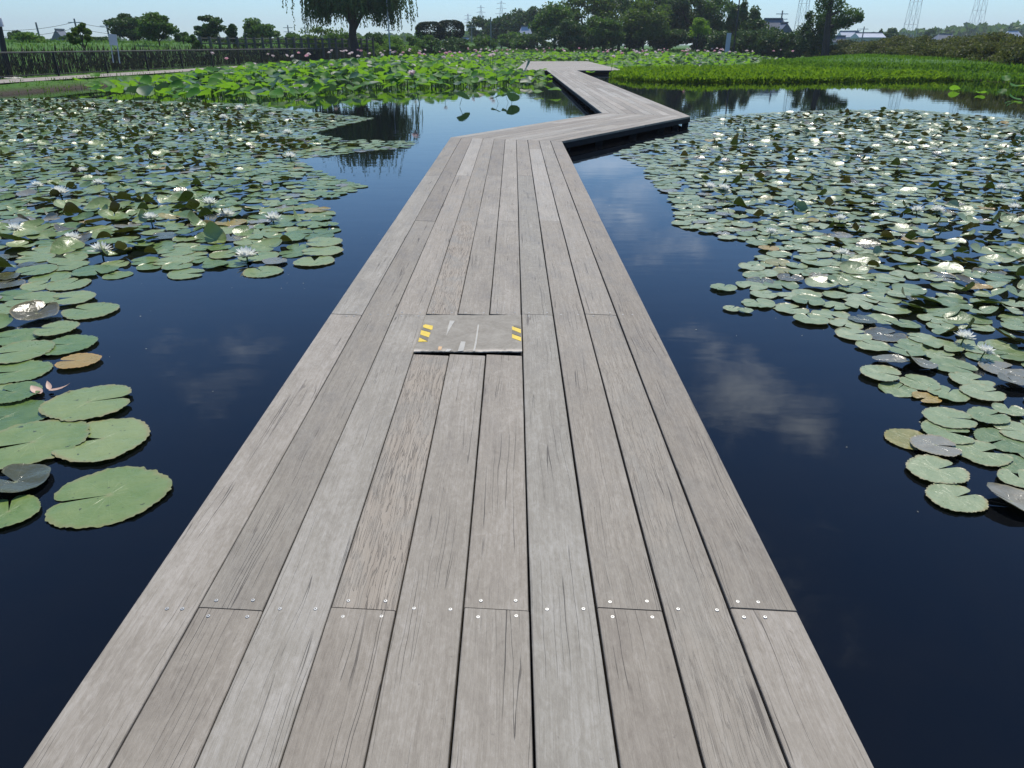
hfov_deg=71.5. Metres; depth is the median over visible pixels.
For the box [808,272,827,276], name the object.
lily pad
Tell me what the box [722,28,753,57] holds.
shrub
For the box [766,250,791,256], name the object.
lily pad
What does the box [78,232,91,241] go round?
lily pad
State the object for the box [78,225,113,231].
lily pad
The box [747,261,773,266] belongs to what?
lily pad
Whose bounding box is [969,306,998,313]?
lily pad
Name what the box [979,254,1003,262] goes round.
lily pad
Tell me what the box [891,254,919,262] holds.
lily pad
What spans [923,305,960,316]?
lily pad
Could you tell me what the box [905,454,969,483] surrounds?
lily pad
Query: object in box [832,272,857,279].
lily pad
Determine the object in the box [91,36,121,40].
shrub
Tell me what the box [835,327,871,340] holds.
lily pad
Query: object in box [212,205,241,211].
lily pad
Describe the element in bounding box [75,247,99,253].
lily pad
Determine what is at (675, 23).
tree
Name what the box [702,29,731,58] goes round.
shrub
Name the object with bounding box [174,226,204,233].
lily pad
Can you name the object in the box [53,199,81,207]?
lily pad
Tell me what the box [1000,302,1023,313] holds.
lily pad
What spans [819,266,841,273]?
lily pad
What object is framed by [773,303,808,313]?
lily pad
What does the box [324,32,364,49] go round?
shrub
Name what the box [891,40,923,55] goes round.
hedge shrub
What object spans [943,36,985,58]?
hedge shrub
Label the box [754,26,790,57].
shrub
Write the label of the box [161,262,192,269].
lily pad
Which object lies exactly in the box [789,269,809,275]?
lily pad
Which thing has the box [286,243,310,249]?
lily pad
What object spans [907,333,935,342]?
lily pad
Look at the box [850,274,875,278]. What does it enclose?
lily pad
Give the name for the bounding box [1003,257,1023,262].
lily pad
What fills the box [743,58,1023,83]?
bank plants
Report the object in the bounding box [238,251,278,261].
lily pad
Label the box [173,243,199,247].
lily pad
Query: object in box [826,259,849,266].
lily pad
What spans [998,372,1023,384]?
lily pad
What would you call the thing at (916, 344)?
lily pad
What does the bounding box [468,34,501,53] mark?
shrub
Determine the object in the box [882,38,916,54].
hedge shrub
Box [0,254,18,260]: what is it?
lily pad
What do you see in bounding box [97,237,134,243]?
lily pad
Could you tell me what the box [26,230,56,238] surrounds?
lily pad
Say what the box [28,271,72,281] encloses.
lily pad
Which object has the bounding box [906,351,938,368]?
lily pad
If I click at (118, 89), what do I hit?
lotus leaf
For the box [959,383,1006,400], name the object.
lily pad
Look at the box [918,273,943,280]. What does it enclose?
lily pad
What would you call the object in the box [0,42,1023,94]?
ground
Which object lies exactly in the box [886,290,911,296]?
lily pad
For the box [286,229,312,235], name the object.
lily pad
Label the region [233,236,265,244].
lily pad
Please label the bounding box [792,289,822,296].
lily pad
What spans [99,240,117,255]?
lily pad
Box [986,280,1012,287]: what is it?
lily pad
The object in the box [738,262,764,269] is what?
lily pad
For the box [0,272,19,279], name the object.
lily pad
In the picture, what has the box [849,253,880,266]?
lily pad
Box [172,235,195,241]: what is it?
lily pad
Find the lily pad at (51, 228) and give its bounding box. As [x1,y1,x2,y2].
[37,226,57,231]
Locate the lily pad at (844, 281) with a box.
[827,275,849,285]
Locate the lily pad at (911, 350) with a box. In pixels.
[889,344,926,355]
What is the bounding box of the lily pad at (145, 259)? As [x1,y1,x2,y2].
[131,256,158,264]
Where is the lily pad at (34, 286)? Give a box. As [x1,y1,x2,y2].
[20,280,53,290]
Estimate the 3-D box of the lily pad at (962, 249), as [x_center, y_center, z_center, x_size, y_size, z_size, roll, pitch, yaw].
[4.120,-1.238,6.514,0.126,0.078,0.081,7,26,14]
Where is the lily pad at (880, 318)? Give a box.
[866,313,897,324]
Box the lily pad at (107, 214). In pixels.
[98,209,128,219]
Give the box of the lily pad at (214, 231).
[203,221,226,243]
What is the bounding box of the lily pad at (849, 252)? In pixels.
[832,251,857,255]
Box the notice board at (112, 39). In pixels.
[108,34,119,62]
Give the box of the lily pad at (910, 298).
[901,287,916,300]
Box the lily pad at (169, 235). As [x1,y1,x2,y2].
[152,232,180,238]
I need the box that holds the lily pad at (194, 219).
[188,210,205,225]
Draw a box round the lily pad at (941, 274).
[929,272,956,280]
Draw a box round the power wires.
[3,23,110,34]
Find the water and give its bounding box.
[0,58,1023,767]
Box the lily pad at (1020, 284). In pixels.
[1017,279,1023,289]
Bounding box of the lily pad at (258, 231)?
[252,228,272,233]
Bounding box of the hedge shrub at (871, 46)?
[860,37,891,53]
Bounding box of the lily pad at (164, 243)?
[146,240,178,247]
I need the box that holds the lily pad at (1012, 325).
[1000,321,1023,329]
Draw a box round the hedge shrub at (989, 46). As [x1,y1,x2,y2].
[965,38,1022,61]
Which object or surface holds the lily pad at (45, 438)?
on the water
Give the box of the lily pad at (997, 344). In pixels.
[984,339,1018,349]
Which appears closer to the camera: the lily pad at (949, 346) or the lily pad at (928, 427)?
the lily pad at (928, 427)
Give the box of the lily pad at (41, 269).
[15,264,57,274]
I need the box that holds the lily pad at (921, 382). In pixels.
[899,374,940,389]
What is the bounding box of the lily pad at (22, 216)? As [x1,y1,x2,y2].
[17,214,31,219]
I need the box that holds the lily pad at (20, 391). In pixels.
[0,381,42,403]
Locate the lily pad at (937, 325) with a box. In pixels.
[926,322,954,328]
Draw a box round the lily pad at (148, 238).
[135,235,160,240]
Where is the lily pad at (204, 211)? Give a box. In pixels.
[197,207,212,216]
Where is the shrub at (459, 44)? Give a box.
[439,35,471,53]
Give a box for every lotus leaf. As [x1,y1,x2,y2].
[87,81,101,86]
[87,85,100,94]
[90,73,99,76]
[103,80,115,87]
[110,87,122,92]
[116,81,129,93]
[116,81,130,92]
[127,86,137,95]
[129,80,137,85]
[136,85,153,97]
[139,75,151,83]
[152,75,162,81]
[155,90,169,99]
[156,82,168,90]
[168,79,182,88]
[170,76,181,80]
[173,91,186,99]
[174,85,189,96]
[185,87,200,100]
[190,83,199,87]
[195,68,206,74]
[197,89,210,100]
[205,85,218,98]
[208,78,221,95]
[209,73,222,79]
[215,84,230,98]
[225,84,239,97]
[236,75,248,84]
[240,87,252,90]
[245,62,258,75]
[250,86,260,90]
[250,89,263,98]
[257,91,268,100]
[264,78,279,89]
[265,67,277,74]
[268,72,279,76]
[268,77,279,87]
[268,88,282,99]
[269,90,283,98]
[280,75,292,78]
[289,70,300,78]
[293,80,304,88]
[298,87,309,95]
[300,89,313,97]
[303,77,313,89]
[312,83,321,93]
[319,78,329,82]
[324,84,335,90]
[349,72,360,87]
[358,62,367,67]
[358,68,368,76]
[363,75,373,81]
[369,81,381,84]
[378,70,388,85]
[423,61,432,69]
[462,78,473,85]
[473,75,483,85]
[506,93,519,103]
[520,78,531,85]
[949,85,959,90]
[1002,75,1010,82]
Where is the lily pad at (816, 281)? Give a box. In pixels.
[805,275,837,287]
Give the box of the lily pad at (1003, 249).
[988,245,1008,251]
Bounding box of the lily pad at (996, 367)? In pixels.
[978,360,1023,376]
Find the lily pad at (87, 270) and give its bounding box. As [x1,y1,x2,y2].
[71,264,118,275]
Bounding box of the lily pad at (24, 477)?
[0,463,50,492]
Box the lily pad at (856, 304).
[845,301,873,308]
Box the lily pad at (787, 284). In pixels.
[763,280,798,288]
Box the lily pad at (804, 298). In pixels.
[791,293,824,304]
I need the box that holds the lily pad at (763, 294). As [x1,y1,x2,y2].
[750,290,778,298]
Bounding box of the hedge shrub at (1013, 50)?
[991,37,1023,64]
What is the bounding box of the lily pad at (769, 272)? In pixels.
[757,269,777,276]
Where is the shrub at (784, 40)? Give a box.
[775,30,809,58]
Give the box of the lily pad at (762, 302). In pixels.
[741,298,775,307]
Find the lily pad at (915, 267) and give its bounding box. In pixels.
[899,263,929,272]
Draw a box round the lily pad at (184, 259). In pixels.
[153,256,193,264]
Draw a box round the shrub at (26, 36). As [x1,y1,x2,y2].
[9,31,50,42]
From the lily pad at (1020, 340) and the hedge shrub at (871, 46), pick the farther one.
the hedge shrub at (871, 46)
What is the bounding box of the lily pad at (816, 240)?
[801,237,827,242]
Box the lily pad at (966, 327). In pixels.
[958,318,974,329]
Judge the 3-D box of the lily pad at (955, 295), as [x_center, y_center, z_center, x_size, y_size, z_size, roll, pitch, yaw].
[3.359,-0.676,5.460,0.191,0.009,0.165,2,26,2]
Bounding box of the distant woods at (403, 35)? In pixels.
[5,31,504,46]
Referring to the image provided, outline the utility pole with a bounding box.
[490,17,491,48]
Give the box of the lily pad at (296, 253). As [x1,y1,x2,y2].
[279,249,304,257]
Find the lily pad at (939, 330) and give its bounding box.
[932,326,957,333]
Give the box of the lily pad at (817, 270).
[803,268,828,273]
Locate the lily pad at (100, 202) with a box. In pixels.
[83,197,111,208]
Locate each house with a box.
[51,28,65,40]
[519,26,531,33]
[764,18,783,29]
[777,22,791,46]
[832,35,845,44]
[838,31,858,40]
[850,32,885,41]
[932,33,953,39]
[1005,30,1022,36]
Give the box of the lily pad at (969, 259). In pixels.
[955,256,980,261]
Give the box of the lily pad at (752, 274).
[742,271,765,278]
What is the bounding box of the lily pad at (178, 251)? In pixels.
[157,246,197,256]
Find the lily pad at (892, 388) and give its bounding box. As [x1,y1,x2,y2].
[878,381,916,396]
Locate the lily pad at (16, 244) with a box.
[6,241,35,246]
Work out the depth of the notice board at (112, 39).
36.07 m
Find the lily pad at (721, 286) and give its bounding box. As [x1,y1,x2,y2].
[710,283,736,290]
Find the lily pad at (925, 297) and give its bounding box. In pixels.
[910,293,941,303]
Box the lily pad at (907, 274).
[889,270,918,278]
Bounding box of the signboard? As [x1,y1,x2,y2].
[724,33,730,55]
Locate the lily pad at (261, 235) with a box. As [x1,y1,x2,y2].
[247,231,277,238]
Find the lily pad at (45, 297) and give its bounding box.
[5,291,59,306]
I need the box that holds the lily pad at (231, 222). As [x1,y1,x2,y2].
[215,219,246,225]
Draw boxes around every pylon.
[496,1,506,16]
[794,0,809,30]
[902,0,922,35]
[969,0,987,24]
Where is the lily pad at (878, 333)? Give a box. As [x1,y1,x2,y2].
[864,327,907,341]
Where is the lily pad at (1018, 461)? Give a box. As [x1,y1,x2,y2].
[1000,454,1023,473]
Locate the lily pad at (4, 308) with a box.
[0,303,11,313]
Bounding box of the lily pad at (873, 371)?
[860,365,900,380]
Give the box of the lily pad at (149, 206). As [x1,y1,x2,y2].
[132,204,158,208]
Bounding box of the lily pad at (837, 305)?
[822,301,849,309]
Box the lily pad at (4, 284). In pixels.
[0,279,25,287]
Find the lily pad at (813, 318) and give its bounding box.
[793,312,829,323]
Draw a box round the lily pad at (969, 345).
[955,339,987,353]
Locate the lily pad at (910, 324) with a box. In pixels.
[891,319,920,327]
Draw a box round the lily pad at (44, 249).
[18,246,51,255]
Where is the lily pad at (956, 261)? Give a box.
[939,260,966,262]
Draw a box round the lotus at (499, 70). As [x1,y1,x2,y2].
[85,51,784,103]
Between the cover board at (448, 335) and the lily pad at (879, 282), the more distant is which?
the lily pad at (879, 282)
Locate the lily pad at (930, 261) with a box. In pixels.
[917,258,941,263]
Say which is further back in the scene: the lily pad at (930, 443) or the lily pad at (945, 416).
the lily pad at (945, 416)
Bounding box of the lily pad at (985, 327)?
[965,322,994,331]
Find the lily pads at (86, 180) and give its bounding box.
[0,96,414,390]
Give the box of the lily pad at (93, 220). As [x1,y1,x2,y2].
[77,218,106,222]
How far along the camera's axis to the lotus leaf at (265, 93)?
24.52 m
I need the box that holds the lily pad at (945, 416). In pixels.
[921,406,977,428]
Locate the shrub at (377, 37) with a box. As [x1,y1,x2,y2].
[358,32,388,57]
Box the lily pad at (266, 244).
[251,237,281,251]
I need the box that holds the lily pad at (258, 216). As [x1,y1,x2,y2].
[248,212,267,218]
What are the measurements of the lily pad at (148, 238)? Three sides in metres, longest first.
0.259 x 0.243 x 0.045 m
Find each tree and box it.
[7,30,20,40]
[66,22,92,54]
[102,13,143,42]
[133,11,178,45]
[173,29,188,44]
[184,34,202,49]
[193,14,226,41]
[223,23,240,47]
[242,17,280,45]
[282,0,418,57]
[415,21,445,49]
[439,19,464,40]
[465,15,489,40]
[483,13,516,48]
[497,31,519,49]
[502,7,531,32]
[523,6,545,46]
[528,1,575,50]
[548,17,594,51]
[558,0,624,49]
[584,0,649,49]
[585,15,629,51]
[612,20,644,49]
[617,0,674,50]
[633,0,697,29]
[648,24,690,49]
[661,0,724,49]
[682,25,718,49]
[687,17,711,57]
[696,0,739,34]
[724,5,740,51]
[738,0,750,33]
[740,5,761,40]
[748,19,769,30]
[792,9,839,56]
[813,0,864,55]
[884,27,899,37]
[916,27,937,39]
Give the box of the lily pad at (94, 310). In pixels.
[61,302,119,319]
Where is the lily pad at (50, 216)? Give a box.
[44,212,59,220]
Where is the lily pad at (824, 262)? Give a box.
[801,259,830,265]
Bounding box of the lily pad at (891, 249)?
[882,247,909,250]
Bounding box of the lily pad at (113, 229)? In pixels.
[87,228,117,232]
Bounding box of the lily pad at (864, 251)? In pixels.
[855,249,872,253]
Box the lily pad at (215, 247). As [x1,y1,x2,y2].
[207,244,231,249]
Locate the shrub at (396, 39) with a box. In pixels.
[376,35,405,56]
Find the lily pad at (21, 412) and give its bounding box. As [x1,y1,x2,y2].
[0,399,46,429]
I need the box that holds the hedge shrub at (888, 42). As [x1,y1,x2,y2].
[870,34,918,54]
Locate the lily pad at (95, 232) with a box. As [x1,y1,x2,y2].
[90,229,114,238]
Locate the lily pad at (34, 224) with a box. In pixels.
[20,218,50,229]
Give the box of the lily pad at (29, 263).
[17,261,51,266]
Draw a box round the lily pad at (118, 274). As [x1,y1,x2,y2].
[102,271,132,278]
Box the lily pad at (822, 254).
[806,251,832,257]
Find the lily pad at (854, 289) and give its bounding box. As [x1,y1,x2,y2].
[837,286,862,292]
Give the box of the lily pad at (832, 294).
[822,291,847,297]
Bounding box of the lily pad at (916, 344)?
[897,338,932,350]
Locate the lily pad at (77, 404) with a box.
[38,384,131,421]
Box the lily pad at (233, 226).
[227,225,256,230]
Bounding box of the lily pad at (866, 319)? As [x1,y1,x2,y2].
[848,314,876,323]
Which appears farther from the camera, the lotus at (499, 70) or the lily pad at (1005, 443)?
the lotus at (499, 70)
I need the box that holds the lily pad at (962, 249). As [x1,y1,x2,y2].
[954,246,969,253]
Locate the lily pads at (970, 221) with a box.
[613,107,1023,456]
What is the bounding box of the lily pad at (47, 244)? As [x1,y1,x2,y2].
[38,242,52,247]
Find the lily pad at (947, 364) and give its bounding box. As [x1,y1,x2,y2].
[929,358,977,374]
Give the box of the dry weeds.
[0,44,420,77]
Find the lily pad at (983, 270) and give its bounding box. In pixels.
[972,267,1006,274]
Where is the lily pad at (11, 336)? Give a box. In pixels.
[0,328,40,345]
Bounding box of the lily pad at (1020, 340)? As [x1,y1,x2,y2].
[1010,337,1023,343]
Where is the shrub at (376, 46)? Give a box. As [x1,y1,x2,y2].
[359,40,380,58]
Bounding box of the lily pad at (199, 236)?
[194,232,211,241]
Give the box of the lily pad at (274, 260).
[262,257,286,263]
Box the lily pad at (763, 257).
[754,255,776,260]
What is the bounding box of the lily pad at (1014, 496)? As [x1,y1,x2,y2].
[987,482,1023,510]
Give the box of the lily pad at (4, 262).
[0,257,15,266]
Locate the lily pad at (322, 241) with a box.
[306,237,342,246]
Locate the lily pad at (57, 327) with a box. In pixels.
[33,320,79,335]
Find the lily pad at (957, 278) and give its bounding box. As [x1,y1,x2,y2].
[946,272,963,279]
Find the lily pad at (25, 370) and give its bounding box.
[0,360,53,383]
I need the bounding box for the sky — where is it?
[0,0,1023,44]
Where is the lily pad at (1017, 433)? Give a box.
[993,421,1023,440]
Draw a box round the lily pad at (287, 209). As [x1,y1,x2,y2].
[278,206,302,212]
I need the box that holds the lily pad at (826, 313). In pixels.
[811,309,849,318]
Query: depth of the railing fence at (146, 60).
41.68 m
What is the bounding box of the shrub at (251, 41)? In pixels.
[238,37,267,46]
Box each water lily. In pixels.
[6,222,22,230]
[32,181,43,189]
[49,185,69,197]
[63,231,80,238]
[77,166,86,173]
[90,241,112,256]
[92,178,103,184]
[143,212,158,223]
[201,196,218,207]
[218,207,234,219]
[233,246,257,261]
[235,104,244,109]
[265,211,282,222]
[281,129,292,135]
[283,152,297,160]
[704,182,716,191]
[717,183,731,190]
[748,176,756,184]
[765,227,775,236]
[835,213,845,223]
[835,247,848,258]
[855,167,864,174]
[911,205,924,216]
[931,204,944,215]
[954,328,976,344]
[977,343,995,358]
[995,183,1009,191]
[1009,202,1020,212]
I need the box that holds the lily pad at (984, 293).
[973,288,1008,296]
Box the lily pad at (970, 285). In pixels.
[957,281,974,290]
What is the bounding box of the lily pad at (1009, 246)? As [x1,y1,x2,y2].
[1004,243,1023,248]
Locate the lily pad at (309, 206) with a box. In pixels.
[297,204,318,208]
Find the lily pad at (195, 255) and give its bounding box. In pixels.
[183,251,207,259]
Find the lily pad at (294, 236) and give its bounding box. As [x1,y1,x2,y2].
[270,232,304,239]
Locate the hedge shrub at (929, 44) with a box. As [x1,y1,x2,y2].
[915,35,969,57]
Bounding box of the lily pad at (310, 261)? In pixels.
[293,255,334,265]
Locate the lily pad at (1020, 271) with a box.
[1016,266,1023,275]
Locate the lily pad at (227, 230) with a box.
[221,227,232,233]
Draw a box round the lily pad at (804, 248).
[792,245,816,251]
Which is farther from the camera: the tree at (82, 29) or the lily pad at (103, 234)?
the tree at (82, 29)
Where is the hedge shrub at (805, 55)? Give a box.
[802,48,830,57]
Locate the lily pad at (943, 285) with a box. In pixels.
[930,281,965,289]
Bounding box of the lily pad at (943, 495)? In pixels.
[925,482,988,512]
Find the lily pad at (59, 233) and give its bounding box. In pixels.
[49,228,76,236]
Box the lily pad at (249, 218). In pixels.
[236,217,257,222]
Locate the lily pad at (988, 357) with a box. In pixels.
[964,351,1003,362]
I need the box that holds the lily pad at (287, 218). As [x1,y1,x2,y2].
[272,215,294,221]
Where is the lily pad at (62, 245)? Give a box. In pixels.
[50,236,84,254]
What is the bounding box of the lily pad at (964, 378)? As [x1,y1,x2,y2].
[948,372,995,386]
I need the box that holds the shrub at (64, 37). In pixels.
[57,34,98,41]
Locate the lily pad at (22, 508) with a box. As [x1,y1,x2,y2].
[0,495,40,527]
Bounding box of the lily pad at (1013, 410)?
[991,403,1023,415]
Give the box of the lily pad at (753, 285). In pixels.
[735,281,767,289]
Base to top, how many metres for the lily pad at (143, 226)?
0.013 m
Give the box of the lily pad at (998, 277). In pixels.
[980,273,1016,281]
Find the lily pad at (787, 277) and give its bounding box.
[777,273,803,280]
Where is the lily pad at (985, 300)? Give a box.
[970,298,1005,304]
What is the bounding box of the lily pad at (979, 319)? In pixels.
[968,314,992,323]
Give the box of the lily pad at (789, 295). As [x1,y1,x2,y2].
[778,292,796,299]
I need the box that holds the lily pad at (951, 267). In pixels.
[927,262,963,272]
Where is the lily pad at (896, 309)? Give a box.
[872,302,911,313]
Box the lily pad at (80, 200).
[62,199,85,202]
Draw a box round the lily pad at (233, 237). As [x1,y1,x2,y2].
[226,233,245,240]
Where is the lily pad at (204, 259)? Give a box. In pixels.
[191,257,214,263]
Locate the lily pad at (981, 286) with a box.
[966,283,992,288]
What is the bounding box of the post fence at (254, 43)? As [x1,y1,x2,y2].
[198,36,374,57]
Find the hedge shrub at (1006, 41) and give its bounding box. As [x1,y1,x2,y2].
[988,34,1023,64]
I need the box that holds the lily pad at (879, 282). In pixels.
[863,280,889,285]
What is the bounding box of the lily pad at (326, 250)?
[302,246,343,255]
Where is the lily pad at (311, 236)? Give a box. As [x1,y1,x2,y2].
[303,232,333,239]
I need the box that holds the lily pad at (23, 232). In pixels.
[13,228,43,236]
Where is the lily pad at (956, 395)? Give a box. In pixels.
[927,385,969,401]
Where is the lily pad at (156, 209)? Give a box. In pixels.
[146,208,173,212]
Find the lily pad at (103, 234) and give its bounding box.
[94,231,110,238]
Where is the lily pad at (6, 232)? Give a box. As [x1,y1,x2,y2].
[0,229,14,233]
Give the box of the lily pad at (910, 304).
[900,301,926,308]
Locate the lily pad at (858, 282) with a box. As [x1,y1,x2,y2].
[845,276,871,286]
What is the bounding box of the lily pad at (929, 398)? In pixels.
[912,391,941,402]
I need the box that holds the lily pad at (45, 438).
[0,420,90,468]
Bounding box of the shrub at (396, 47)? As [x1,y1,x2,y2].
[381,42,421,56]
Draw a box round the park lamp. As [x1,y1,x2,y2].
[0,18,21,78]
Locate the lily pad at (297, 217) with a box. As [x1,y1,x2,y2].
[293,207,310,220]
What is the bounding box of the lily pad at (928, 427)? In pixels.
[921,420,974,443]
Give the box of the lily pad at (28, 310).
[9,300,58,319]
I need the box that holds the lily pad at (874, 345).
[855,339,890,350]
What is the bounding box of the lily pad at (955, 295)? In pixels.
[935,293,962,298]
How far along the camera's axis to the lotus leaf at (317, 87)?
27.53 m
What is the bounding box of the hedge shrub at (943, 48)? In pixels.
[927,35,978,58]
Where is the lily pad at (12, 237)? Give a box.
[0,233,33,241]
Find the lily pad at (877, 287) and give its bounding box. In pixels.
[861,283,890,292]
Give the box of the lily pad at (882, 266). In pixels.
[871,264,894,269]
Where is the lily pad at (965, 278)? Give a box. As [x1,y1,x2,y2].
[955,274,979,285]
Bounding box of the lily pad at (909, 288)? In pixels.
[892,283,926,293]
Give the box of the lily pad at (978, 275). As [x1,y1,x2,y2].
[973,269,988,277]
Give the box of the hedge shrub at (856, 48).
[845,42,873,54]
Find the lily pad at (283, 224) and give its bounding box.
[270,221,296,226]
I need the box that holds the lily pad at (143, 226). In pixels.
[124,225,149,229]
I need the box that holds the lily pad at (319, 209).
[302,207,330,211]
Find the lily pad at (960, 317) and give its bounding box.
[942,311,971,323]
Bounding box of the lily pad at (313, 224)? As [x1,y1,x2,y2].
[296,221,322,227]
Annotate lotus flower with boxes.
[408,70,419,103]
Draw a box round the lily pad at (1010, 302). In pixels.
[1001,299,1023,306]
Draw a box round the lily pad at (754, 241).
[746,239,770,244]
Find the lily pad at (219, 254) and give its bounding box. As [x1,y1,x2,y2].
[209,250,235,258]
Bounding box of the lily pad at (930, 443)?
[910,434,961,456]
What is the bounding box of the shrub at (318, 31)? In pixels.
[298,26,345,47]
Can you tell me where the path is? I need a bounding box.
[0,62,308,82]
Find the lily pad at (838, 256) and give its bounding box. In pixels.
[832,254,851,260]
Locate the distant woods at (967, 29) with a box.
[884,20,1023,38]
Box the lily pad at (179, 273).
[167,268,204,278]
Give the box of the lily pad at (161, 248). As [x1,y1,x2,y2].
[155,246,174,251]
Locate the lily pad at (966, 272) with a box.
[962,269,982,277]
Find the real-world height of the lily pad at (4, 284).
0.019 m
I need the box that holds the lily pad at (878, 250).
[873,245,887,255]
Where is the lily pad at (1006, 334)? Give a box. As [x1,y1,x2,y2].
[995,328,1014,337]
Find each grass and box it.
[0,38,695,54]
[1,62,307,93]
[430,48,739,58]
[760,53,1023,73]
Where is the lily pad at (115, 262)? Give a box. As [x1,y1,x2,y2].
[101,260,129,266]
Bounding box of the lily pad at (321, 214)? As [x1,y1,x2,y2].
[305,211,335,216]
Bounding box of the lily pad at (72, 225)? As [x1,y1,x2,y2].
[54,222,86,228]
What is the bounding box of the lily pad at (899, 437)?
[884,428,921,449]
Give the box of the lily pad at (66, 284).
[45,278,91,289]
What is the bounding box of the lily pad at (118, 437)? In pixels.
[51,418,150,461]
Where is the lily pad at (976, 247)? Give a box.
[970,243,994,253]
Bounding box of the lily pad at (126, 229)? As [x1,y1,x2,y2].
[114,227,138,231]
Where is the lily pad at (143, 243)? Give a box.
[124,240,153,245]
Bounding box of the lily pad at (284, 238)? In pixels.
[280,235,292,240]
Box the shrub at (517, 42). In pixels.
[509,31,537,49]
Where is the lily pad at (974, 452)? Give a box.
[952,440,1013,466]
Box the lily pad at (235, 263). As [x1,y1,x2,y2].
[223,259,250,266]
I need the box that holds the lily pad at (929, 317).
[917,314,947,323]
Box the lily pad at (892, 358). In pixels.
[872,354,909,362]
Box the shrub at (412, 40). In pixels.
[400,36,425,53]
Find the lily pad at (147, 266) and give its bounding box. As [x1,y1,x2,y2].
[136,263,161,269]
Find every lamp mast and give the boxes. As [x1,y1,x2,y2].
[386,0,390,54]
[732,0,739,51]
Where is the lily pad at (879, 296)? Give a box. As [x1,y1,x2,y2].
[866,292,901,302]
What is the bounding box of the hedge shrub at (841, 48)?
[833,39,869,55]
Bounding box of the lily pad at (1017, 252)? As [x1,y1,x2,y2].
[1006,247,1023,257]
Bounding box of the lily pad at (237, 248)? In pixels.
[229,245,250,252]
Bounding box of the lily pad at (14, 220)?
[0,216,35,223]
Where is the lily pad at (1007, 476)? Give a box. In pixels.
[997,468,1023,487]
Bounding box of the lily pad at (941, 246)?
[931,242,958,249]
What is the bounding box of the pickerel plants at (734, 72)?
[609,63,971,81]
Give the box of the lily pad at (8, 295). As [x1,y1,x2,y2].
[0,289,31,300]
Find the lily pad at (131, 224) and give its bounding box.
[113,222,141,227]
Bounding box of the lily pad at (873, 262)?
[866,260,879,266]
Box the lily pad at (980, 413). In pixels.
[967,406,1010,423]
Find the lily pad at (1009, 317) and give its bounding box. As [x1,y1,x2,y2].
[998,313,1023,322]
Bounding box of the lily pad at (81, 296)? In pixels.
[50,290,95,304]
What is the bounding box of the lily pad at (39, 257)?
[14,253,55,263]
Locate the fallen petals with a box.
[30,381,69,392]
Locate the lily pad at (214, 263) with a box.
[202,260,228,267]
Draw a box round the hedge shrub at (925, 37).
[911,34,948,55]
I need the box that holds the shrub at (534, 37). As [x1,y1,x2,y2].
[522,31,553,50]
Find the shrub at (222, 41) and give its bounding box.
[211,37,231,44]
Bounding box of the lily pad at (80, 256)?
[46,252,87,263]
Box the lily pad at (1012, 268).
[1004,265,1023,271]
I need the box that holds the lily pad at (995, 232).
[983,228,1002,236]
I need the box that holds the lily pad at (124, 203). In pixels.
[108,200,130,209]
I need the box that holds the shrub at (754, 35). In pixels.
[738,25,780,58]
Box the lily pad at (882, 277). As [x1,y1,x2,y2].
[870,273,905,282]
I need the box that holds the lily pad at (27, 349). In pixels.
[0,340,55,363]
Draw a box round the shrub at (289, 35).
[275,32,317,47]
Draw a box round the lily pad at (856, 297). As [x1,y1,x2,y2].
[841,293,878,302]
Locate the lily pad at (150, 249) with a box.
[144,246,157,252]
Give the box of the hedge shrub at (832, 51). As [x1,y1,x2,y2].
[829,38,858,55]
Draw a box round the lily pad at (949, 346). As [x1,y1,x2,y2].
[923,338,964,351]
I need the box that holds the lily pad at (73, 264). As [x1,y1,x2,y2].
[55,260,89,270]
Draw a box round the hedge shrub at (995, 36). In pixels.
[957,31,1016,59]
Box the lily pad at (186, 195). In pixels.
[177,190,194,201]
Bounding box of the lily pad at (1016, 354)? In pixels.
[992,348,1023,360]
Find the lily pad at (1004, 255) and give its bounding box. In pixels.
[987,252,1015,258]
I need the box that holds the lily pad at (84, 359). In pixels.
[54,353,101,368]
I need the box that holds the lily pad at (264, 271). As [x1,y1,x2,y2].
[243,266,283,277]
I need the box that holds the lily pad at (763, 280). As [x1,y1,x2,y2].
[746,277,773,283]
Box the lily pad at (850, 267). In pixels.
[839,261,869,273]
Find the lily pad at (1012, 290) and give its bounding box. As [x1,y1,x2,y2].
[1006,285,1023,297]
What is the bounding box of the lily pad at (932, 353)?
[924,349,955,358]
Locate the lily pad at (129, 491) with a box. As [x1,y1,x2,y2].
[45,466,171,528]
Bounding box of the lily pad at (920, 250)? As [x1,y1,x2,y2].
[907,246,924,253]
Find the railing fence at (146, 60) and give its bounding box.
[0,48,351,79]
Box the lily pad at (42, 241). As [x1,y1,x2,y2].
[34,239,55,244]
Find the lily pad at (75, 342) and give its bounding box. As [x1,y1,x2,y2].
[44,334,98,354]
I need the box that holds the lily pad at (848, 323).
[829,318,862,328]
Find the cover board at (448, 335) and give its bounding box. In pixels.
[413,315,521,361]
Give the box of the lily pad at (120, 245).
[114,241,131,249]
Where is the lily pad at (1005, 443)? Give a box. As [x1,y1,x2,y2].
[973,427,1023,452]
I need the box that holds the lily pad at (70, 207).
[63,202,81,212]
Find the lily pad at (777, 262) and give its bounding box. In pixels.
[765,259,789,266]
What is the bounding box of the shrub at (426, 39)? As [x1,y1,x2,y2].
[408,33,443,55]
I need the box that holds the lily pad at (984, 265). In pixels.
[978,263,1004,268]
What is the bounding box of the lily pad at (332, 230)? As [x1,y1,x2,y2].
[313,228,340,233]
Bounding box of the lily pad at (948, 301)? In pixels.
[937,296,972,308]
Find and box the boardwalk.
[24,61,873,767]

